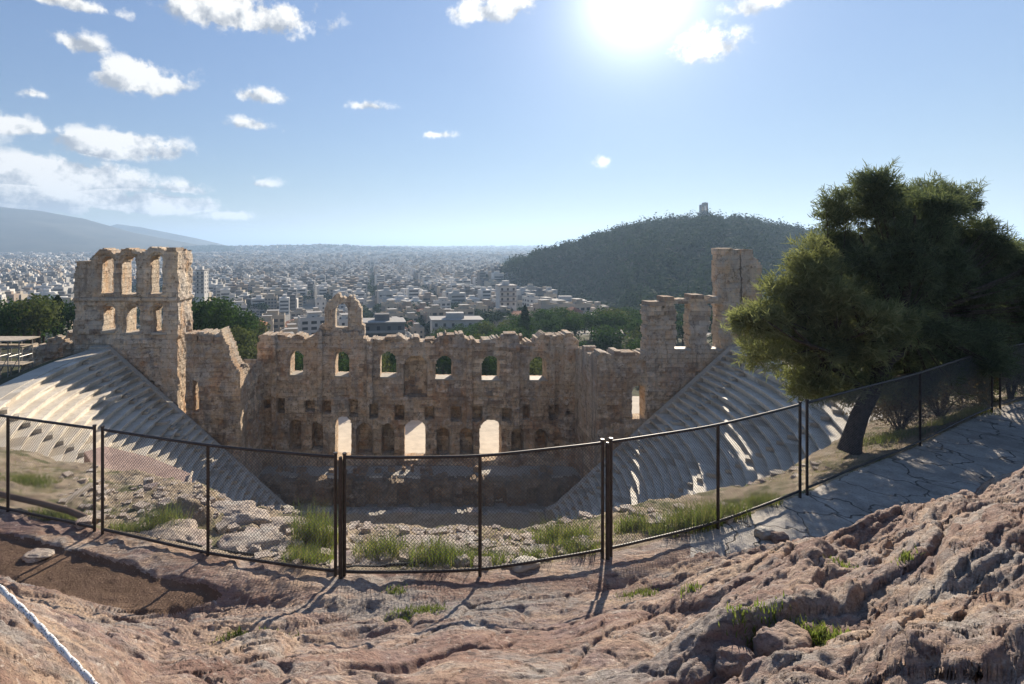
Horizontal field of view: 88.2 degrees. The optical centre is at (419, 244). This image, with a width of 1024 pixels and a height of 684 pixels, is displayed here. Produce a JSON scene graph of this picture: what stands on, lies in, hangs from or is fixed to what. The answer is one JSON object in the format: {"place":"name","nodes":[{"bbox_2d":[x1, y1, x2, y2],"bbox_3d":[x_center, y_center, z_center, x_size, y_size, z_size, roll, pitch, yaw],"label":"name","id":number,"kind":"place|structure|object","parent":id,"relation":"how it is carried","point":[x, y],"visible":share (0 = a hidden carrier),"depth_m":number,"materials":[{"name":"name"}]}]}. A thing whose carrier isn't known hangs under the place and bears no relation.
{"place":"outdoors","nodes":[
{"label":"outdoors","id":0,"kind":"place"},
{"bbox_2d":[0,207,200,252],"bbox_3d":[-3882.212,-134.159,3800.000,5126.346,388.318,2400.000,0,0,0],"label":"mountain","id":1,"kind":"structure","parent":0,"point":[23,230],"depth_m":3301.96,"materials":[{"name":"blue"}]},
{"bbox_2d":[0,534,221,615],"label":"soil path","id":2,"kind":"structure","parent":0,"point":[131,589],"depth_m":8.64,"materials":[{"name":"soil"}]},
{"bbox_2d":[21,548,54,562],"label":"flat stone","id":3,"kind":"object","parent":2,"relation":"on","point":[36,555],"visible":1,"depth_m":9.26,"materials":[{"name":"stone"}]},
{"bbox_2d":[112,224,227,245],"bbox_3d":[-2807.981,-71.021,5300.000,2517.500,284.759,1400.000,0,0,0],"label":"mountain","id":4,"kind":"structure","parent":0,"point":[155,233],"depth_m":5202.57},
{"bbox_2d":[295,503,545,529],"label":"orchestra floor","id":5,"kind":"structure","parent":0,"point":[434,505],"depth_m":65.37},
{"bbox_2d":[258,464,580,506],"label":"stage platform","id":6,"kind":"structure","parent":5,"relation":"on","point":[351,493],"depth_m":65.92,"materials":[{"name":"stone"}]},
{"bbox_2d":[294,507,544,527],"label":"orchestra wall","id":7,"kind":"structure","parent":5,"relation":"on","point":[430,513],"depth_m":60.67,"materials":[{"name":"stone"}]},
{"bbox_2d":[0,229,994,500],"bbox_3d":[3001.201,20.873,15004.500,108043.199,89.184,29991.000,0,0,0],"label":"ground","id":8,"kind":"structure","parent":0,"point":[416,435],"depth_m":86.93,"materials":[{"name":"soil"}]},
{"bbox_2d":[0,296,31,347],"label":"tree","id":9,"kind":"object","parent":8,"relation":"on","point":[7,322],"visible":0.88,"depth_m":94.29,"materials":[{"name":"green plant"}]},
{"bbox_2d":[0,336,39,379],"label":"scaffold","id":10,"kind":"object","parent":8,"relation":"on","point":[11,339],"visible":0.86,"depth_m":58.88,"materials":[{"name":"metal"}]},
{"bbox_2d":[2,293,65,343],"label":"tree","id":11,"kind":"object","parent":8,"relation":"on","point":[38,312],"visible":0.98,"depth_m":96.17,"materials":[{"name":"green plant"}]},
{"bbox_2d":[17,310,66,342],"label":"tree","id":12,"kind":"object","parent":8,"relation":"on","point":[50,330],"visible":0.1,"depth_m":104.80,"materials":[{"name":"green plant"}]},
{"bbox_2d":[20,329,73,370],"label":"ruined wall","id":13,"kind":"structure","parent":8,"relation":"on","point":[57,346],"depth_m":66.13,"materials":[{"name":"stone"}]},
{"bbox_2d":[51,295,66,336],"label":"cypress tree","id":14,"kind":"object","parent":8,"relation":"on","point":[58,298],"visible":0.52,"depth_m":108.67,"materials":[{"name":"green plant"}]},
{"bbox_2d":[49,299,75,333],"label":"tree","id":15,"kind":"object","parent":8,"relation":"on","point":[69,310],"visible":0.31,"depth_m":118.78,"materials":[{"name":"green plant"}]},
{"bbox_2d":[71,247,193,412],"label":"ruined tower","id":16,"kind":"structure","parent":8,"relation":"on","point":[107,302],"depth_m":61.08,"materials":[{"name":"stone"}]},
{"bbox_2d":[195,266,208,301],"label":"apartment block","id":17,"kind":"structure","parent":8,"relation":"on","point":[201,282],"depth_m":416.00,"materials":[{"name":"white paint"}]},
{"bbox_2d":[191,296,236,329],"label":"tree","id":18,"kind":"object","parent":8,"relation":"on","point":[204,313],"visible":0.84,"depth_m":106.66,"materials":[{"name":"green plant"}]},
{"bbox_2d":[193,300,241,329],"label":"tree","id":19,"kind":"object","parent":8,"relation":"on","point":[230,321],"visible":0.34,"depth_m":112.03,"materials":[{"name":"green plant"}]},
{"bbox_2d":[185,326,264,476],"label":"side wall","id":20,"kind":"structure","parent":8,"relation":"on","point":[224,397],"depth_m":60.96,"materials":[{"name":"stone"}]},
{"bbox_2d":[212,306,258,334],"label":"tree","id":21,"kind":"object","parent":8,"relation":"on","point":[243,321],"visible":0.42,"depth_m":122.04,"materials":[{"name":"green plant"}]},
{"bbox_2d":[230,326,263,355],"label":"tree","id":22,"kind":"object","parent":8,"relation":"on","point":[243,337],"visible":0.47,"depth_m":109.57,"materials":[{"name":"green plant"}]},
{"bbox_2d":[237,339,258,360],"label":"tree","id":23,"kind":"object","parent":8,"relation":"on","point":[244,355],"visible":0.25,"depth_m":103.68,"materials":[{"name":"green plant"}]},
{"bbox_2d":[246,320,270,348],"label":"tree","id":24,"kind":"object","parent":8,"relation":"on","point":[263,329],"visible":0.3,"depth_m":138.37,"materials":[{"name":"green plant"}]},
{"bbox_2d":[264,293,276,312],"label":"apartment block","id":25,"kind":"structure","parent":8,"relation":"on","point":[270,299],"depth_m":442.59,"materials":[{"name":"beige paint"}]},
{"bbox_2d":[261,309,284,331],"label":"apartment block","id":26,"kind":"structure","parent":8,"relation":"on","point":[278,317],"depth_m":256.91,"materials":[{"name":"beige paint"}]},
{"bbox_2d":[0,243,558,313],"bbox_3d":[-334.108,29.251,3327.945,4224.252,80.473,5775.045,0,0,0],"label":"distant city","id":27,"kind":"object","parent":8,"relation":"on","point":[288,278],"visible":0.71,"depth_m":847.51,"materials":[{"name":"white paint"}]},
{"bbox_2d":[7,240,601,333],"bbox_3d":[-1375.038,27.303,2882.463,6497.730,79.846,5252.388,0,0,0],"label":"city trees","id":28,"kind":"object","parent":8,"relation":"on","point":[496,316],"visible":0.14,"depth_m":515.74,"materials":[{"name":"green plant"}]},
{"bbox_2d":[298,311,324,351],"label":"apartment block","id":29,"kind":"structure","parent":8,"relation":"on","point":[310,322],"depth_m":218.43,"materials":[{"name":"white paint"}]},
{"bbox_2d":[315,295,325,314],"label":"apartment block","id":30,"kind":"structure","parent":8,"relation":"on","point":[320,302],"depth_m":356.29,"materials":[{"name":"white paint"}]},
{"bbox_2d":[363,313,405,355],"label":"apartment block","id":31,"kind":"structure","parent":8,"relation":"on","point":[382,324],"depth_m":209.30,"materials":[{"name":"grey paint"}]},
{"bbox_2d":[380,299,397,311],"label":"apartment block","id":32,"kind":"structure","parent":8,"relation":"on","point":[390,303],"depth_m":357.79,"materials":[{"name":"beige paint"}]},
{"bbox_2d":[408,323,425,338],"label":"apartment block","id":33,"kind":"structure","parent":8,"relation":"on","point":[417,328],"depth_m":278.62,"materials":[{"name":"beige paint"}]},
{"bbox_2d":[257,292,578,467],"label":"stage wall","id":34,"kind":"structure","parent":8,"relation":"on","point":[312,402],"depth_m":70.07,"materials":[{"name":"stone"}]},
{"bbox_2d":[427,304,444,334],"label":"apartment block","id":35,"kind":"structure","parent":8,"relation":"on","point":[435,310],"depth_m":294.43,"materials":[{"name":"beige paint"}]},
{"bbox_2d":[0,346,882,523],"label":"theatre seating","id":36,"kind":"object","parent":8,"relation":"on","point":[109,387],"visible":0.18,"depth_m":51.69,"materials":[{"name":"stone"}]},
{"bbox_2d":[433,297,450,308],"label":"apartment block","id":37,"kind":"structure","parent":8,"relation":"on","point":[444,302],"depth_m":354.82,"materials":[{"name":"white paint"}]},
{"bbox_2d":[435,356,451,373],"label":"tree","id":38,"kind":"object","parent":8,"relation":"on","point":[440,361],"visible":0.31,"depth_m":116.23,"materials":[{"name":"green plant"}]},
{"bbox_2d":[429,312,483,333],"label":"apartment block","id":39,"kind":"structure","parent":8,"relation":"on","point":[450,320],"depth_m":244.35,"materials":[{"name":"paint"}]},
{"bbox_2d":[454,304,473,315],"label":"apartment block","id":40,"kind":"structure","parent":8,"relation":"on","point":[466,309],"depth_m":280.45,"materials":[{"name":"beige paint"}]},
{"bbox_2d":[477,321,498,338],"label":"tree","id":41,"kind":"object","parent":8,"relation":"on","point":[487,327],"visible":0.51,"depth_m":190.69,"materials":[{"name":"green plant"}]},
{"bbox_2d":[482,356,496,375],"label":"tree","id":42,"kind":"object","parent":8,"relation":"on","point":[492,368],"visible":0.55,"depth_m":108.69,"materials":[{"name":"green plant"}]},
{"bbox_2d":[495,280,516,310],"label":"apartment block","id":43,"kind":"structure","parent":8,"relation":"on","point":[506,291],"depth_m":325.62,"materials":[{"name":"white paint"}]},
{"bbox_2d":[492,324,530,337],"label":"tree","id":44,"kind":"object","parent":8,"relation":"on","point":[502,329],"visible":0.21,"depth_m":161.67,"materials":[{"name":"green plant"}]},
{"bbox_2d":[508,316,536,336],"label":"tree","id":45,"kind":"object","parent":8,"relation":"on","point":[518,324],"visible":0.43,"depth_m":176.77,"materials":[{"name":"green plant"}]},
{"bbox_2d":[522,293,538,306],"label":"apartment block","id":46,"kind":"structure","parent":8,"relation":"on","point":[528,299],"depth_m":357.50,"materials":[{"name":"white paint"}]},
{"bbox_2d":[529,361,542,374],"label":"tree","id":47,"kind":"object","parent":8,"relation":"on","point":[534,371],"visible":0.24,"depth_m":102.58,"materials":[{"name":"green plant"}]},
{"bbox_2d":[529,309,558,328],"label":"tree","id":48,"kind":"object","parent":8,"relation":"on","point":[546,316],"visible":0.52,"depth_m":205.72,"materials":[{"name":"green plant"}]},
{"bbox_2d":[532,299,558,329],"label":"apartment block","id":49,"kind":"structure","parent":8,"relation":"on","point":[545,304],"depth_m":258.19,"materials":[{"name":"beige paint"}]},
{"bbox_2d":[552,313,585,338],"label":"tree","id":50,"kind":"object","parent":8,"relation":"on","point":[574,325],"visible":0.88,"depth_m":164.99,"materials":[{"name":"green plant"}]},
{"bbox_2d":[563,298,591,314],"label":"apartment block","id":51,"kind":"structure","parent":8,"relation":"on","point":[578,303],"depth_m":280.79,"materials":[{"name":"beige paint"}]},
{"bbox_2d":[577,312,603,336],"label":"tree","id":52,"kind":"object","parent":8,"relation":"on","point":[588,320],"visible":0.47,"depth_m":178.33,"materials":[{"name":"green plant"}]},
{"bbox_2d":[586,324,630,351],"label":"tree","id":53,"kind":"object","parent":8,"relation":"on","point":[609,338],"visible":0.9,"depth_m":146.77,"materials":[{"name":"green plant"}]},
{"bbox_2d":[591,311,629,332],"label":"tree","id":54,"kind":"object","parent":8,"relation":"on","point":[610,320],"visible":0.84,"depth_m":167.03,"materials":[{"name":"green plant"}]},
{"bbox_2d":[574,345,649,478],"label":"side wall","id":55,"kind":"structure","parent":8,"relation":"on","point":[609,380],"depth_m":60.97,"materials":[{"name":"stone"}]},
{"bbox_2d":[594,307,633,329],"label":"tree","id":56,"kind":"object","parent":8,"relation":"on","point":[609,310],"visible":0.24,"depth_m":174.24,"materials":[{"name":"green plant"}]},
{"bbox_2d":[623,317,642,342],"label":"tree","id":57,"kind":"object","parent":8,"relation":"on","point":[636,324],"visible":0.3,"depth_m":154.74,"materials":[{"name":"green plant"}]},
{"bbox_2d":[499,208,861,331],"bbox_3d":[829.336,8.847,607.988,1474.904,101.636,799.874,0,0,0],"label":"wood","id":58,"kind":"object","parent":8,"relation":"on","point":[698,232],"visible":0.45,"depth_m":479.13,"materials":[{"name":"green plant"}]},
{"bbox_2d":[640,248,764,420],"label":"wing wall","id":59,"kind":"structure","parent":8,"relation":"on","point":[672,369],"depth_m":61.01,"materials":[{"name":"stone"}]},
{"bbox_2d":[0,397,998,567],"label":"grass","id":60,"kind":"structure","parent":0,"point":[533,528],"depth_m":13.40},
{"bbox_2d":[0,466,1023,683],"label":"rock ground","id":61,"kind":"structure","parent":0,"point":[947,607],"depth_m":5.53,"materials":[{"name":"stone"}]},
{"bbox_2d":[0,414,96,531],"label":"chain link fence","id":62,"kind":"object","parent":61,"relation":"on","point":[7,508],"visible":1,"depth_m":10.37,"materials":[{"name":"metal"}]},
{"bbox_2d":[0,584,98,683],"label":"rope","id":63,"kind":"object","parent":61,"relation":"on","point":[74,663],"visible":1,"depth_m":2.95,"materials":[{"name":"fabric"}]},
{"bbox_2d":[100,425,337,576],"bbox_3d":[-3.744,4.690,9.237,4.888,2.480,0.170,0,0,15],"label":"chain link fence","id":64,"kind":"object","parent":61,"relation":"on","point":[207,551],"visible":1,"depth_m":9.14,"materials":[{"name":"metal"}]},
{"bbox_2d":[338,456,342,578],"bbox_3d":[-1.313,4.790,8.592,0.066,2.580,0.066,0,0,-22],"label":"fence post","id":65,"kind":"object","parent":61,"relation":"on","point":[340,518],"visible":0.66,"depth_m":8.56,"materials":[{"name":"metal"}]},
{"bbox_2d":[342,438,604,576],"bbox_3d":[1.011,4.690,8.834,4.614,2.480,0.292,0,0,-8],"label":"chain link fence","id":66,"kind":"object","parent":61,"relation":"on","point":[480,568],"visible":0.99,"depth_m":8.70,"materials":[{"name":"metal"}]},
{"bbox_2d":[208,543,925,647],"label":"weeds","id":67,"kind":"object","parent":61,"relation":"on","point":[818,635],"visible":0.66,"depth_m":4.95,"materials":[{"name":"green plant"}]},
{"bbox_2d":[605,442,609,559],"bbox_3d":[3.327,4.790,9.225,0.066,2.580,0.066,0,0,23],"label":"fence post","id":68,"kind":"object","parent":61,"relation":"on","point":[607,502],"visible":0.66,"depth_m":9.20,"materials":[{"name":"metal"}]},
{"bbox_2d":[609,401,801,556],"bbox_3d":[5.926,4.690,10.325,5.482,2.480,0.200,0,0,-24],"label":"chain link fence","id":69,"kind":"object","parent":61,"relation":"on","point":[718,473],"visible":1,"depth_m":10.13,"materials":[{"name":"metal"}]},
{"bbox_2d":[714,644,756,682],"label":"boulder","id":70,"kind":"object","parent":61,"relation":"on","point":[732,660],"visible":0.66,"depth_m":4.11,"materials":[{"name":"stone"}]},
{"bbox_2d":[752,620,812,656],"bbox_3d":[2.950,3.290,4.179,0.482,0.378,0.331,0,0,-22],"label":"boulder","id":71,"kind":"object","parent":61,"relation":"on","point":[783,635],"visible":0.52,"depth_m":4.15,"materials":[{"name":"stone"}]},
{"bbox_2d":[0,387,1023,572],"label":"terrace ground","id":72,"kind":"structure","parent":0,"point":[285,525],"depth_m":13.13,"materials":[{"name":"soil"}]},
{"bbox_2d":[0,470,60,486],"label":"grass clump","id":73,"kind":"object","parent":72,"relation":"on","point":[25,480],"visible":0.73,"depth_m":13.66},
{"bbox_2d":[0,491,98,524],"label":"pipe","id":74,"kind":"object","parent":72,"relation":"on","point":[51,506],"visible":0.56,"depth_m":10.76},
{"bbox_2d":[27,506,91,520],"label":"grass clump","id":75,"kind":"object","parent":72,"relation":"on","point":[61,515],"visible":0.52,"depth_m":10.61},
{"bbox_2d":[61,483,92,504],"bbox_3d":[-7.629,5.536,11.600,0.120,0.102,0.812,0,0,9],"label":"plank","id":76,"kind":"object","parent":72,"relation":"on","point":[78,493],"visible":0.57,"depth_m":11.54,"materials":[{"name":"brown wood"}]},
{"bbox_2d":[109,516,149,532],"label":"grass clump","id":77,"kind":"object","parent":72,"relation":"on","point":[117,527],"visible":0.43,"depth_m":10.12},
{"bbox_2d":[84,446,191,481],"bbox_3d":[-10.169,8.150,18.271,6.165,0.500,1.968,0,0,33],"label":"paved landing","id":78,"kind":"object","parent":72,"relation":"on","point":[98,455],"visible":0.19,"depth_m":18.80,"materials":[{"name":"stone"}]},
{"bbox_2d":[132,497,198,531],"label":"grass clump","id":79,"kind":"object","parent":72,"relation":"on","point":[158,517],"visible":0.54,"depth_m":10.40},
{"bbox_2d":[140,519,212,544],"bbox_3d":[-4.802,5.819,10.104,1.703,0.679,1.101,0,0,-2],"label":"rock outcrop","id":80,"kind":"object","parent":72,"relation":"on","point":[183,532],"visible":0.27,"depth_m":10.06,"materials":[{"name":"stone"}]},
{"bbox_2d":[211,500,272,525],"bbox_3d":[-4.204,6.161,11.507,1.972,0.712,1.027,0,0,0],"label":"rock outcrop","id":81,"kind":"object","parent":72,"relation":"on","point":[244,507],"visible":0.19,"depth_m":11.45,"materials":[{"name":"stone"}]},
{"bbox_2d":[216,526,288,551],"bbox_3d":[-3.222,5.885,10.022,1.354,0.596,1.047,0,0,-25],"label":"rock outcrop","id":82,"kind":"object","parent":72,"relation":"on","point":[265,537],"visible":0.34,"depth_m":9.96,"materials":[{"name":"stone"}]},
{"bbox_2d":[108,526,467,567],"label":"wall","id":83,"kind":"structure","parent":72,"relation":"on","point":[383,565],"depth_m":9.12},
{"bbox_2d":[275,532,333,563],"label":"grass clump","id":84,"kind":"object","parent":72,"relation":"on","point":[309,551],"visible":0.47,"depth_m":9.18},
{"bbox_2d":[281,496,350,548],"bbox_3d":[-2.135,5.696,10.634,1.617,1.048,1.468,0,0,0],"label":"grass clump","id":85,"kind":"object","parent":72,"relation":"on","point":[329,537],"visible":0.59,"depth_m":10.50,"materials":[{"name":"plant"}]},
{"bbox_2d":[346,549,398,563],"bbox_3d":[-0.879,5.820,9.486,1.168,0.259,0.796,0,0,6],"label":"rock outcrop","id":86,"kind":"object","parent":72,"relation":"on","point":[348,552],"visible":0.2,"depth_m":9.53,"materials":[{"name":"stone"}]},
{"bbox_2d":[346,526,413,561],"bbox_3d":[-0.754,5.614,9.689,1.544,0.658,1.124,0,0,0],"label":"grass clump","id":87,"kind":"object","parent":72,"relation":"on","point":[379,551],"visible":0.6,"depth_m":9.62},
{"bbox_2d":[382,535,458,547],"bbox_3d":[-0.058,6.125,10.399,1.904,0.311,0.944,0,0,-6],"label":"rock outcrop","id":88,"kind":"object","parent":72,"relation":"on","point":[418,539],"visible":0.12,"depth_m":10.63,"materials":[{"name":"stone"}]},
{"bbox_2d":[403,532,476,567],"bbox_3d":[0.438,5.496,9.232,1.570,0.777,1.236,0,0,10],"label":"grass clump","id":89,"kind":"object","parent":72,"relation":"on","point":[440,555],"visible":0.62,"depth_m":9.18,"materials":[{"name":"plant"}]},
{"bbox_2d":[58,460,828,571],"bbox_3d":[0.871,6.351,12.983,23.502,1.979,8.521,0,0,0],"label":"rubble","id":90,"kind":"object","parent":72,"relation":"on","point":[349,559],"visible":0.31,"depth_m":11.23,"materials":[{"name":"stone"}]},
{"bbox_2d":[447,538,510,566],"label":"grass clump","id":91,"kind":"object","parent":72,"relation":"on","point":[484,555],"visible":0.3,"depth_m":9.33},
{"bbox_2d":[511,555,540,572],"bbox_3d":[1.836,5.534,9.040,0.562,0.154,0.325,0,0,-24],"label":"stone","id":92,"kind":"object","parent":72,"relation":"on","point":[521,568],"visible":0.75,"depth_m":8.93,"materials":[{"name":"stone"}]},
{"bbox_2d":[502,542,554,561],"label":"grass clump","id":93,"kind":"object","parent":72,"relation":"on","point":[536,552],"visible":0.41,"depth_m":9.36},
{"bbox_2d":[528,510,596,544],"bbox_3d":[2.911,5.771,10.480,1.612,0.844,1.174,0,0,0],"label":"grass clump","id":94,"kind":"object","parent":72,"relation":"on","point":[557,523],"visible":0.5,"depth_m":10.40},
{"bbox_2d":[544,531,598,555],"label":"grass clump","id":95,"kind":"object","parent":72,"relation":"on","point":[569,544],"visible":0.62,"depth_m":9.57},
{"bbox_2d":[604,503,658,533],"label":"grass clump","id":96,"kind":"object","parent":72,"relation":"on","point":[626,524],"visible":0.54,"depth_m":10.56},
{"bbox_2d":[634,520,680,536],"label":"grass clump","id":97,"kind":"object","parent":72,"relation":"on","point":[656,528],"visible":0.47,"depth_m":10.16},
{"bbox_2d":[651,495,730,533],"bbox_3d":[5.396,5.452,10.465,1.936,0.724,1.252,0,0,0],"label":"grass clump","id":98,"kind":"object","parent":72,"relation":"on","point":[695,519],"visible":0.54,"depth_m":10.33,"materials":[{"name":"plant"}]},
{"bbox_2d":[688,489,757,522],"bbox_3d":[6.296,5.546,10.820,1.412,0.746,1.052,0,0,0],"label":"grass clump","id":99,"kind":"object","parent":72,"relation":"on","point":[737,508],"visible":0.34,"depth_m":10.72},
{"bbox_2d":[736,489,784,507],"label":"grass clump","id":100,"kind":"object","parent":72,"relation":"on","point":[762,502],"visible":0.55,"depth_m":11.23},
{"bbox_2d":[716,155,1023,454],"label":"pine tree","id":101,"kind":"object","parent":72,"relation":"on","point":[914,278],"visible":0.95,"depth_m":15.32,"materials":[{"name":"green plant"}]},
{"bbox_2d":[836,389,945,430],"bbox_3d":[15.924,5.588,17.659,2.776,1.695,2.116,0,0,0],"label":"bush","id":102,"kind":"object","parent":72,"relation":"on","point":[892,420],"visible":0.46,"depth_m":17.26,"materials":[{"name":"green plant"}]},
{"bbox_2d":[805,356,992,495],"bbox_3d":[13.888,4.690,14.467,12.030,2.480,0.135,0,0,-29],"label":"chain link fence","id":103,"kind":"object","parent":72,"relation":"on","point":[807,427],"visible":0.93,"depth_m":13.61,"materials":[{"name":"metal"}]},
{"bbox_2d":[863,423,943,446],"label":"grass clump","id":104,"kind":"object","parent":72,"relation":"on","point":[887,437],"visible":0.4,"depth_m":16.22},
{"bbox_2d":[839,365,994,416],"bbox_3d":[18.287,5.291,19.456,4.297,2.282,2.448,0,0,41],"label":"bush","id":105,"kind":"object","parent":72,"relation":"on","point":[946,400],"visible":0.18,"depth_m":18.45,"materials":[{"name":"green plant"}]},
{"bbox_2d":[914,403,1000,426],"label":"grass clump","id":106,"kind":"object","parent":72,"relation":"on","point":[939,423],"visible":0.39,"depth_m":17.41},
{"bbox_2d":[989,353,1023,398],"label":"bush","id":107,"kind":"object","parent":72,"relation":"on","point":[997,378],"visible":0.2,"depth_m":19.30,"materials":[{"name":"green plant"}]},
{"bbox_2d":[999,343,1023,408],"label":"chain link fence","id":108,"kind":"object","parent":72,"relation":"on","point":[1011,387],"visible":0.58,"depth_m":18.18,"materials":[{"name":"metal"}]},
{"bbox_2d":[0,0,1023,245],"label":"sky","id":109,"kind":"structure","parent":0,"point":[225,122],"materials":[{"name":"blue"}]},
{"bbox_2d":[690,400,1023,557],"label":"path","id":110,"kind":"structure","parent":0,"point":[973,455],"depth_m":12.15,"materials":[{"name":"stone"}]},
{"bbox_2d":[753,526,774,539],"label":"white stone","id":111,"kind":"object","parent":110,"relation":"on","point":[762,533],"visible":0.91,"depth_m":9.89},
{"bbox_2d":[770,531,789,543],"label":"grey stone","id":112,"kind":"object","parent":110,"relation":"on","point":[777,537],"visible":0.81,"depth_m":9.74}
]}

